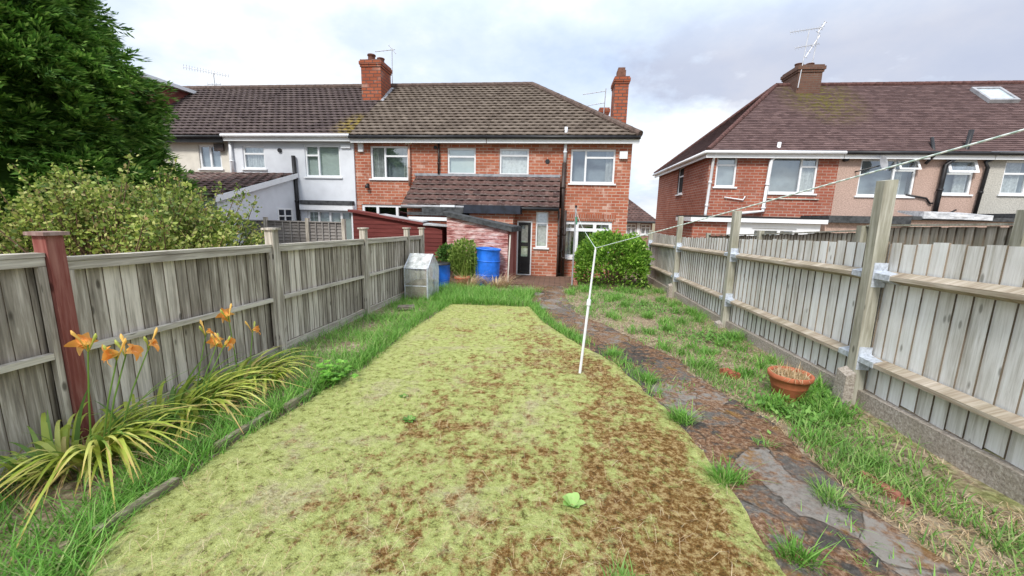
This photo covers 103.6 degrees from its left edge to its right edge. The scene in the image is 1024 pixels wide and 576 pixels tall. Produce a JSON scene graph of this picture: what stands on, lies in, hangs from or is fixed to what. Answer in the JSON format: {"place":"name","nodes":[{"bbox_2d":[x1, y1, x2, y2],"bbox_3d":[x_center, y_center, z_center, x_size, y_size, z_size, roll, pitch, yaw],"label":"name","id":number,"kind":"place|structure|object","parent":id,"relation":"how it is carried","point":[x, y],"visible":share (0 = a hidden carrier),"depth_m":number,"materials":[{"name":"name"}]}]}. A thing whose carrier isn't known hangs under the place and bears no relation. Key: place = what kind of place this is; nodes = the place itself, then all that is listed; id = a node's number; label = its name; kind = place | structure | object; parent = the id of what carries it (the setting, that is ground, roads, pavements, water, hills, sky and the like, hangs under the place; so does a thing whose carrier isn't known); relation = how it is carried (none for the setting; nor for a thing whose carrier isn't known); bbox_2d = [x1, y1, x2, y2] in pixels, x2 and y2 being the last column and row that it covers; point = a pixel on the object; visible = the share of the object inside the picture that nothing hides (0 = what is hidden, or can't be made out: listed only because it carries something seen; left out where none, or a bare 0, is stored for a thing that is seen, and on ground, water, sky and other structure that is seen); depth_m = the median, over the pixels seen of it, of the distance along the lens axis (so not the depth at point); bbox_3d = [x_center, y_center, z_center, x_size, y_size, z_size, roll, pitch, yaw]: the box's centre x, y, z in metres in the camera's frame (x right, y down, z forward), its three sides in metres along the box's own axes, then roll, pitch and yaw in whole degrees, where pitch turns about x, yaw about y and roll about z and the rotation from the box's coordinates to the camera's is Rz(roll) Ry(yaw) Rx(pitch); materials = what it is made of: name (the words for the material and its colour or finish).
{"place":"outdoors","nodes":[
{"label":"outdoors","id":0,"kind":"place"},
{"bbox_2d":[75,304,785,575],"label":"lawn","id":1,"kind":"structure","parent":0,"point":[662,520],"depth_m":2.46,"materials":[{"name":"green plant"}]},
{"bbox_2d":[317,359,358,384],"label":"leafy plant","id":2,"kind":"object","parent":1,"relation":"on","point":[327,373],"visible":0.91,"depth_m":3.96,"materials":[{"name":"green plant"}]},
{"bbox_2d":[401,415,415,421],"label":"lawn weed","id":3,"kind":"object","parent":1,"relation":"on","point":[407,418],"visible":1,"depth_m":3.27,"materials":[{"name":"green plant"}]},
{"bbox_2d":[563,492,584,507],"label":"lawn weed","id":4,"kind":"object","parent":1,"relation":"on","point":[568,501],"visible":0.94,"depth_m":2.31,"materials":[{"name":"green plant"}]},
{"bbox_2d":[579,247,595,372],"bbox_3d":[0.803,0.272,4.308,0.152,1.411,0.046,-5,12,-32],"label":"clothes prop","id":5,"kind":"object","parent":1,"relation":"on","point":[588,303],"visible":0.91,"depth_m":4.30,"materials":[{"name":"white paint"}]},
{"bbox_2d":[576,129,1023,247],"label":"washing line","id":6,"kind":"object","parent":5,"relation":"attached to","point":[992,138],"visible":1,"depth_m":1.78,"materials":[{"name":"white plastic"}]},
{"bbox_2d":[599,550,647,575],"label":"grass tuft","id":7,"kind":"object","parent":1,"relation":"on","point":[622,570],"visible":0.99,"depth_m":1.86,"materials":[{"name":"green plant"}]},
{"bbox_2d":[419,281,537,306],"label":"long grass","id":8,"kind":"structure","parent":0,"point":[469,295],"depth_m":8.64,"materials":[{"name":"green plant"}]},
{"bbox_2d":[0,224,1023,575],"bbox_3d":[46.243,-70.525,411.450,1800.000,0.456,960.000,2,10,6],"label":"ground","id":9,"kind":"structure","parent":0,"point":[978,488],"depth_m":2.74,"materials":[{"name":"green plant"}]},
{"bbox_2d":[0,0,208,253],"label":"conifer","id":10,"kind":"object","parent":9,"relation":"on","point":[70,84],"visible":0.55,"depth_m":6.90,"materials":[{"name":"green plant"}]},
{"bbox_2d":[0,327,253,566],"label":"daylily","id":11,"kind":"object","parent":9,"relation":"on","point":[20,468],"visible":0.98,"depth_m":2.49,"materials":[{"name":"green plant"}]},
{"bbox_2d":[0,151,264,255],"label":"shrub","id":12,"kind":"object","parent":9,"relation":"on","point":[95,222],"visible":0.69,"depth_m":5.59,"materials":[{"name":"green plant"}]},
{"bbox_2d":[92,477,179,540],"bbox_3d":[-2.027,1.200,2.196,0.045,0.100,0.422,3,10,7],"label":"timber edging","id":13,"kind":"object","parent":9,"relation":"on","point":[166,486],"visible":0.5,"depth_m":2.19,"materials":[{"name":"brown wood"}]},
{"bbox_2d":[72,320,307,467],"bbox_3d":[-2.515,0.707,3.134,1.399,0.755,1.549,2,10,6],"label":"daylily","id":14,"kind":"object","parent":9,"relation":"on","point":[213,341],"visible":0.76,"depth_m":3.30,"materials":[{"name":"green plant"}]},
{"bbox_2d":[109,72,314,196],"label":"terraced house","id":15,"kind":"structure","parent":9,"relation":"on","point":[207,115],"depth_m":14.76,"materials":[{"name":"beige paint"}]},
{"bbox_2d":[183,64,228,85],"bbox_3d":[-12.975,-8.884,17.130,1.850,1.101,0.093,1,10,0],"label":"tv aerial","id":16,"kind":"object","parent":15,"relation":"attached to","point":[211,72],"visible":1,"depth_m":17.10,"materials":[{"name":"metal"}]},
{"bbox_2d":[198,145,223,169],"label":"window","id":17,"kind":"structure","parent":15,"relation":"in","point":[210,159],"depth_m":14.17,"materials":[{"name":"white plastic"}]},
{"bbox_2d":[0,227,424,482],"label":"garden fence","id":18,"kind":"object","parent":9,"relation":"on","point":[52,294],"visible":0.85,"depth_m":3.29,"materials":[{"name":"grey wood"}]},
{"bbox_2d":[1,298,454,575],"bbox_3d":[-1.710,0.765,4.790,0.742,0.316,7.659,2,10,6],"label":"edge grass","id":19,"kind":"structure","parent":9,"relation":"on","point":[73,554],"depth_m":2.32,"materials":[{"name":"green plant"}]},
{"bbox_2d":[214,411,271,451],"bbox_3d":[-1.996,1.074,3.018,0.045,0.102,0.502,3,10,7],"label":"timber edging","id":20,"kind":"object","parent":9,"relation":"on","point":[223,440],"visible":0.5,"depth_m":2.96,"materials":[{"name":"wood"}]},
{"bbox_2d":[178,303,328,417],"bbox_3d":[-2.454,0.553,3.752,1.178,0.847,1.542,7,11,28],"label":"daylily","id":21,"kind":"object","parent":9,"relation":"on","point":[225,314],"visible":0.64,"depth_m":3.90,"materials":[{"name":"green plant"}]},
{"bbox_2d":[243,217,346,244],"bbox_3d":[-6.526,-1.150,11.555,3.751,1.720,0.100,2,10,6],"label":"lap fence","id":22,"kind":"object","parent":9,"relation":"on","point":[307,230],"visible":0.27,"depth_m":11.41,"materials":[{"name":"grey wood"}]},
{"bbox_2d":[185,84,409,244],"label":"terraced house","id":23,"kind":"structure","parent":9,"relation":"on","point":[295,175],"depth_m":13.73,"materials":[{"name":"paint"}]},
{"bbox_2d":[241,146,266,169],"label":"window","id":24,"kind":"structure","parent":23,"relation":"in","point":[255,158],"depth_m":13.94,"materials":[{"name":"white plastic"}]},
{"bbox_2d":[277,208,292,220],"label":"window","id":25,"kind":"structure","parent":23,"relation":"in","point":[286,214],"depth_m":13.30,"materials":[{"name":"white plastic"}]},
{"bbox_2d":[304,145,342,178],"bbox_3d":[-6.383,-4.261,13.638,1.370,1.080,0.180,2,10,6],"label":"window","id":26,"kind":"structure","parent":23,"relation":"in","point":[322,161],"depth_m":13.70,"materials":[{"name":"white plastic"}]},
{"bbox_2d":[308,210,353,239],"bbox_3d":[-6.278,-2.160,14.033,1.650,1.050,0.107,2,10,6],"label":"window","id":27,"kind":"structure","parent":23,"relation":"in","point":[314,215],"depth_m":14.01,"materials":[{"name":"white plastic"}]},
{"bbox_2d":[283,388,313,412],"bbox_3d":[-1.876,0.995,3.553,0.045,0.098,0.352,3,10,8],"label":"timber edging","id":28,"kind":"object","parent":9,"relation":"on","point":[293,405],"visible":0.64,"depth_m":3.48,"materials":[{"name":"grey wood"}]},
{"bbox_2d":[348,209,446,261],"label":"garden shed","id":29,"kind":"structure","parent":9,"relation":"on","point":[378,225],"depth_m":11.81,"materials":[{"name":"red wood"}]},
{"bbox_2d":[397,304,414,309],"bbox_3d":[-1.935,0.350,7.380,0.311,0.052,0.228,-1,10,-11],"label":"loose slab","id":30,"kind":"object","parent":9,"relation":"on","point":[400,307],"depth_m":7.29,"materials":[{"name":"grey concrete"}]},
{"bbox_2d":[404,253,438,299],"bbox_3d":[-1.949,-0.254,8.724,0.534,0.994,0.777,2,10,6],"label":"mini greenhouse","id":31,"kind":"object","parent":9,"relation":"on","point":[425,278],"visible":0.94,"depth_m":8.53,"materials":[{"name":"plastic"}]},
{"bbox_2d":[348,53,506,242],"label":"terraced house","id":32,"kind":"structure","parent":9,"relation":"on","point":[431,165],"depth_m":13.49,"materials":[{"name":"red brick"}]},
{"bbox_2d":[362,204,406,221],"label":"window","id":33,"kind":"structure","parent":32,"relation":"in","point":[397,210],"depth_m":14.16,"materials":[{"name":"white plastic"}]},
{"bbox_2d":[375,46,395,82],"bbox_3d":[-5.065,-8.752,16.246,0.868,1.906,0.100,2,10,6],"label":"tv aerial","id":34,"kind":"object","parent":32,"relation":"attached to","point":[392,60],"visible":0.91,"depth_m":16.15,"materials":[{"name":"metal"}]},
{"bbox_2d":[369,146,407,180],"bbox_3d":[-4.061,-4.173,13.551,1.430,1.100,0.370,2,10,6],"label":"window","id":35,"kind":"structure","parent":32,"relation":"in","point":[390,162],"depth_m":13.59,"materials":[{"name":"white plastic"}]},
{"bbox_2d":[448,148,475,173],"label":"window","id":36,"kind":"structure","parent":32,"relation":"in","point":[460,160],"depth_m":13.26,"materials":[{"name":"white plastic"}]},
{"bbox_2d":[434,262,450,285],"bbox_3d":[-1.833,-0.346,10.463,0.480,0.650,0.480,2,10,6],"label":"water barrel","id":37,"kind":"object","parent":9,"relation":"on","point":[444,269],"visible":0.62,"depth_m":10.28,"materials":[{"name":"blue plastic"}]},
{"bbox_2d":[435,243,460,281],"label":"bushy plant","id":38,"kind":"object","parent":9,"relation":"on","point":[442,251],"visible":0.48,"depth_m":11.05,"materials":[{"name":"green plant"}]},
{"bbox_2d":[454,276,469,285],"bbox_3d":[-1.314,-0.169,10.589,0.412,0.260,0.412,2,10,6],"label":"plant pot","id":39,"kind":"object","parent":9,"relation":"on","point":[460,279],"visible":0.44,"depth_m":10.47,"materials":[{"name":"ceramic"}]},
{"bbox_2d":[450,244,478,279],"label":"reedy plant","id":40,"kind":"object","parent":39,"relation":"in","point":[459,270],"visible":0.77,"depth_m":10.63,"materials":[{"name":"green plant"}]},
{"bbox_2d":[447,237,477,276],"bbox_3d":[-1.286,-0.744,10.840,0.937,1.292,0.670,2,10,6],"label":"bushy plant","id":41,"kind":"object","parent":9,"relation":"on","point":[462,242],"visible":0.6,"depth_m":10.71,"materials":[{"name":"green plant"}]},
{"bbox_2d":[445,271,489,286],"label":"dry grass clump","id":42,"kind":"object","parent":9,"relation":"on","point":[472,280],"visible":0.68,"depth_m":10.33,"materials":[{"name":"beige plant"}]},
{"bbox_2d":[442,211,520,281],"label":"garden shed","id":43,"kind":"structure","parent":9,"relation":"on","point":[482,232],"depth_m":11.26,"materials":[{"name":"red brick"}]},
{"bbox_2d":[474,247,500,285],"bbox_3d":[-0.662,-0.585,10.953,0.721,1.030,0.686,2,10,6],"label":"water barrel","id":44,"kind":"object","parent":9,"relation":"on","point":[488,262],"visible":0.89,"depth_m":10.66,"materials":[{"name":"blue plastic"}]},
{"bbox_2d":[459,271,518,287],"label":"dry grass clump","id":45,"kind":"object","parent":9,"relation":"on","point":[503,282],"visible":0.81,"depth_m":10.47,"materials":[{"name":"beige plant"}]},
{"bbox_2d":[464,67,642,277],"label":"terraced house","id":46,"kind":"structure","parent":9,"relation":"on","point":[554,158],"depth_m":12.84,"materials":[{"name":"red brick"}]},
{"bbox_2d":[499,149,528,173],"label":"window","id":47,"kind":"structure","parent":46,"relation":"in","point":[512,161],"depth_m":13.08,"materials":[{"name":"white plastic"}]},
{"bbox_2d":[516,221,531,274],"bbox_3d":[0.383,-1.246,12.660,0.470,1.710,0.100,2,10,6],"label":"door","id":48,"kind":"structure","parent":46,"relation":"in","point":[524,237],"depth_m":12.66,"materials":[{"name":"black plastic"}]},
{"bbox_2d":[533,212,548,248],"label":"window","id":49,"kind":"structure","parent":46,"relation":"in","point":[541,217],"depth_m":12.55,"materials":[{"name":"white plastic"}]},
{"bbox_2d":[562,221,611,259],"bbox_3d":[2.424,-1.564,13.279,1.730,1.250,0.370,2,10,6],"label":"window","id":50,"kind":"structure","parent":46,"relation":"in","point":[590,227],"depth_m":13.29,"materials":[{"name":"white plastic"}]},
{"bbox_2d":[568,149,615,184],"bbox_3d":[2.560,-3.834,12.865,1.500,1.090,0.370,2,10,6],"label":"window","id":51,"kind":"structure","parent":46,"relation":"in","point":[588,166],"depth_m":12.98,"materials":[{"name":"white plastic"}]},
{"bbox_2d":[583,88,605,112],"bbox_3d":[3.301,-7.117,16.357,0.925,1.821,0.120,2,10,6],"label":"tv aerial","id":52,"kind":"object","parent":46,"relation":"attached to","point":[599,103],"visible":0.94,"depth_m":16.24,"materials":[{"name":"metal"}]},
{"bbox_2d":[570,277,588,284],"bbox_3d":[1.884,-0.178,11.502,0.342,0.200,1.035,8,12,33],"label":"brick edging","id":53,"kind":"object","parent":9,"relation":"on","point":[575,281],"visible":0.45,"depth_m":11.53,"materials":[{"name":"orange brick"}]},
{"bbox_2d":[571,228,655,288],"bbox_3d":[2.842,-0.877,11.302,2.330,1.654,1.923,2,10,6],"label":"round bush","id":54,"kind":"object","parent":9,"relation":"on","point":[633,255],"visible":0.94,"depth_m":10.75,"materials":[{"name":"green plant"}]},
{"bbox_2d":[626,199,655,245],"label":"distant house","id":55,"kind":"structure","parent":9,"relation":"on","point":[640,221],"depth_m":28.93,"materials":[{"name":"brick"}]},
{"bbox_2d":[626,224,635,234],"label":"window","id":56,"kind":"structure","parent":55,"relation":"in","point":[630,227],"depth_m":29.02,"materials":[{"name":"white plastic"}]},
{"bbox_2d":[640,224,650,235],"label":"window","id":57,"kind":"structure","parent":55,"relation":"in","point":[645,228],"depth_m":28.92,"materials":[{"name":"white plastic"}]},
{"bbox_2d":[639,309,655,318],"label":"grass tuft","id":58,"kind":"object","parent":9,"relation":"on","point":[646,314],"visible":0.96,"depth_m":7.35,"materials":[{"name":"green plant"}]},
{"bbox_2d":[692,344,728,355],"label":"grass tuft","id":59,"kind":"object","parent":9,"relation":"on","point":[716,350],"visible":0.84,"depth_m":5.27,"materials":[{"name":"green plant"}]},
{"bbox_2d":[563,280,865,451],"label":"weedy grass","id":60,"kind":"structure","parent":9,"relation":"on","point":[663,345],"depth_m":5.08,"materials":[{"name":"green plant"}]},
{"bbox_2d":[719,368,740,379],"bbox_3d":[2.426,0.963,4.492,0.114,0.093,0.196,-3,11,-23],"label":"loose brick","id":61,"kind":"object","parent":9,"relation":"on","point":[730,372],"visible":0.57,"depth_m":4.44,"materials":[{"name":"brick"}]},
{"bbox_2d":[573,286,890,439],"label":"leafy weeds","id":62,"kind":"object","parent":9,"relation":"on","point":[815,416],"visible":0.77,"depth_m":3.90,"materials":[{"name":"green plant"}]},
{"bbox_2d":[721,327,744,338],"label":"grass tuft","id":63,"kind":"object","parent":9,"relation":"on","point":[739,332],"visible":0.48,"depth_m":6.08,"materials":[{"name":"green plant"}]},
{"bbox_2d":[652,62,847,237],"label":"terraced house","id":64,"kind":"structure","parent":9,"relation":"on","point":[744,156],"depth_m":13.42,"materials":[{"name":"red brick"}]},
{"bbox_2d":[675,167,683,195],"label":"window","id":65,"kind":"structure","parent":64,"relation":"in","point":[678,194],"depth_m":16.67,"materials":[{"name":"white plastic"}]},
{"bbox_2d":[712,158,737,188],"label":"window","id":66,"kind":"structure","parent":64,"relation":"in","point":[725,175],"depth_m":13.44,"materials":[{"name":"white plastic"}]},
{"bbox_2d":[751,228,795,235],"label":"window","id":67,"kind":"structure","parent":64,"relation":"in","point":[754,230],"depth_m":12.16,"materials":[{"name":"white plastic"}]},
{"bbox_2d":[767,158,818,194],"bbox_3d":[9.173,-3.671,13.273,1.570,1.200,0.370,2,10,6],"label":"window","id":68,"kind":"structure","parent":64,"relation":"in","point":[788,175],"depth_m":13.37,"materials":[{"name":"white plastic"}]},
{"bbox_2d":[796,29,819,61],"bbox_3d":[11.268,-9.096,15.420,0.874,1.602,0.075,2,10,6],"label":"tv aerial","id":69,"kind":"object","parent":64,"relation":"attached to","point":[815,44],"visible":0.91,"depth_m":15.38,"materials":[{"name":"metal"}]},
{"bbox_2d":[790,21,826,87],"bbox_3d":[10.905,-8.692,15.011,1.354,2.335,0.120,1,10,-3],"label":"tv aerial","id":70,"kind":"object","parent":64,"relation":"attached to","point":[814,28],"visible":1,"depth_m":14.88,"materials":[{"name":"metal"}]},
{"bbox_2d":[767,360,814,401],"bbox_3d":[2.641,0.895,3.904,0.476,0.357,0.449,-7,13,-38],"label":"plant pot","id":71,"kind":"object","parent":9,"relation":"on","point":[794,382],"visible":0.96,"depth_m":3.80,"materials":[{"name":"ceramic"}]},
{"bbox_2d":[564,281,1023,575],"bbox_3d":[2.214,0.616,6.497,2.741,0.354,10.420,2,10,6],"label":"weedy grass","id":72,"kind":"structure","parent":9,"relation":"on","point":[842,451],"depth_m":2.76,"materials":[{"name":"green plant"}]},
{"bbox_2d":[566,291,1023,575],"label":"dry grass","id":73,"kind":"structure","parent":9,"relation":"on","point":[943,537],"depth_m":2.34,"materials":[{"name":"beige plant"}]},
{"bbox_2d":[788,409,827,429],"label":"grass tuft","id":74,"kind":"object","parent":9,"relation":"on","point":[795,416],"visible":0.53,"depth_m":3.40,"materials":[{"name":"green plant"}]},
{"bbox_2d":[646,180,1023,505],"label":"closeboard fence","id":75,"kind":"object","parent":9,"relation":"on","point":[933,334],"visible":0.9,"depth_m":3.48,"materials":[{"name":"wood"}]},
{"bbox_2d":[706,210,1023,246],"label":"closeboard fence","id":76,"kind":"object","parent":9,"relation":"on","point":[994,234],"visible":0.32,"depth_m":4.62,"materials":[{"name":"grey wood"}]},
{"bbox_2d":[848,442,900,470],"bbox_3d":[2.506,1.187,2.798,0.310,0.110,0.333,2,10,6],"label":"grass tuft","id":77,"kind":"object","parent":9,"relation":"on","point":[879,461],"visible":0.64,"depth_m":2.81,"materials":[{"name":"green plant"}]},
{"bbox_2d":[857,470,911,506],"bbox_3d":[2.361,1.271,2.563,0.062,0.047,0.313,0,10,-10],"label":"edging brick","id":78,"kind":"object","parent":9,"relation":"on","point":[897,493],"visible":0.59,"depth_m":2.50,"materials":[{"name":"red brick"}]},
{"bbox_2d":[789,82,1014,232],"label":"terraced house","id":79,"kind":"structure","parent":9,"relation":"on","point":[868,124],"depth_m":12.94,"materials":[{"name":"tile"}]},
{"bbox_2d":[855,155,894,171],"bbox_3d":[11.300,-3.874,12.534,0.892,0.475,0.380,6,11,26],"label":"satellite dish","id":80,"kind":"object","parent":79,"relation":"attached to","point":[883,161],"visible":0.91,"depth_m":12.52,"materials":[{"name":"grey plastic"}]},
{"bbox_2d":[854,159,921,197],"bbox_3d":[11.957,-3.500,12.926,1.770,1.190,0.495,2,10,6],"label":"window","id":81,"kind":"structure","parent":79,"relation":"in","point":[866,186],"depth_m":13.09,"materials":[{"name":"white plastic"}]},
{"bbox_2d":[942,160,979,195],"bbox_3d":[13.990,-3.460,12.704,0.960,1.100,0.495,2,10,6],"label":"window","id":82,"kind":"structure","parent":79,"relation":"in","point":[957,172],"depth_m":12.71,"materials":[{"name":"white plastic"}]},
{"bbox_2d":[913,80,1023,217],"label":"terraced house","id":83,"kind":"structure","parent":9,"relation":"on","point":[987,109],"depth_m":13.28,"materials":[{"name":"tile"}]},
{"bbox_2d":[997,161,1023,195],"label":"window","id":84,"kind":"structure","parent":83,"relation":"in","point":[1012,184],"depth_m":12.58,"materials":[{"name":"white plastic"}]},
{"bbox_2d":[95,0,1023,218],"label":"sky","id":85,"kind":"structure","parent":0,"point":[691,65],"materials":[{"name":"white"}]},
{"bbox_2d":[501,275,644,289],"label":"patio","id":86,"kind":"structure","parent":0,"point":[532,280],"depth_m":11.52,"materials":[{"name":"brick"}]},
{"bbox_2d":[571,205,577,284],"bbox_3d":[1.680,-1.099,10.833,0.060,2.200,0.107,-3,11,-22],"label":"washing line post","id":87,"kind":"object","parent":86,"relation":"on","point":[575,222],"visible":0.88,"depth_m":10.82,"materials":[{"name":"grey metal"}]},
{"bbox_2d":[532,285,965,575],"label":"garden path","id":88,"kind":"structure","parent":0,"point":[737,428],"depth_m":2.63,"materials":[{"name":"stone"}]},
{"bbox_2d":[525,287,673,398],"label":"edge grass","id":89,"kind":"structure","parent":88,"relation":"on","point":[536,308],"depth_m":5.74,"materials":[{"name":"green plant"}]},
{"bbox_2d":[599,343,627,356],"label":"grass tuft","id":90,"kind":"object","parent":88,"relation":"on","point":[614,351],"visible":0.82,"depth_m":5.12,"materials":[{"name":"green plant"}]},
{"bbox_2d":[634,366,663,384],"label":"grass tuft","id":91,"kind":"object","parent":88,"relation":"on","point":[651,378],"visible":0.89,"depth_m":4.25,"materials":[{"name":"green plant"}]},
{"bbox_2d":[655,399,720,427],"bbox_3d":[1.408,1.043,3.351,0.486,0.173,0.470,0,10,-8],"label":"grass tuft","id":92,"kind":"object","parent":88,"relation":"on","point":[680,414],"visible":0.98,"depth_m":3.37,"materials":[{"name":"green plant"}]},
{"bbox_2d":[687,448,773,491],"bbox_3d":[1.399,1.177,2.552,0.570,0.148,0.420,2,10,6],"label":"grass tuft","id":93,"kind":"object","parent":88,"relation":"on","point":[731,479],"visible":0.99,"depth_m":2.59,"materials":[{"name":"green plant"}]},
{"bbox_2d":[532,288,986,575],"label":"path weeds","id":94,"kind":"object","parent":88,"relation":"on","point":[794,505],"visible":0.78,"depth_m":2.17,"materials":[{"name":"green plant"}]},
{"bbox_2d":[751,435,783,447],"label":"grass tuft","id":95,"kind":"object","parent":88,"relation":"on","point":[763,443],"visible":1,"depth_m":3.05,"materials":[{"name":"green plant"}]},
{"bbox_2d":[740,519,851,575],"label":"grass tuft","id":96,"kind":"object","parent":88,"relation":"on","point":[791,549],"visible":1,"depth_m":1.97,"materials":[{"name":"green plant"}]},
{"bbox_2d":[802,469,869,512],"bbox_3d":[1.913,1.230,2.403,0.350,0.114,0.383,9,13,37],"label":"grass tuft","id":97,"kind":"object","parent":88,"relation":"on","point":[831,493],"visible":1,"depth_m":2.43,"materials":[{"name":"green plant"}]}
]}

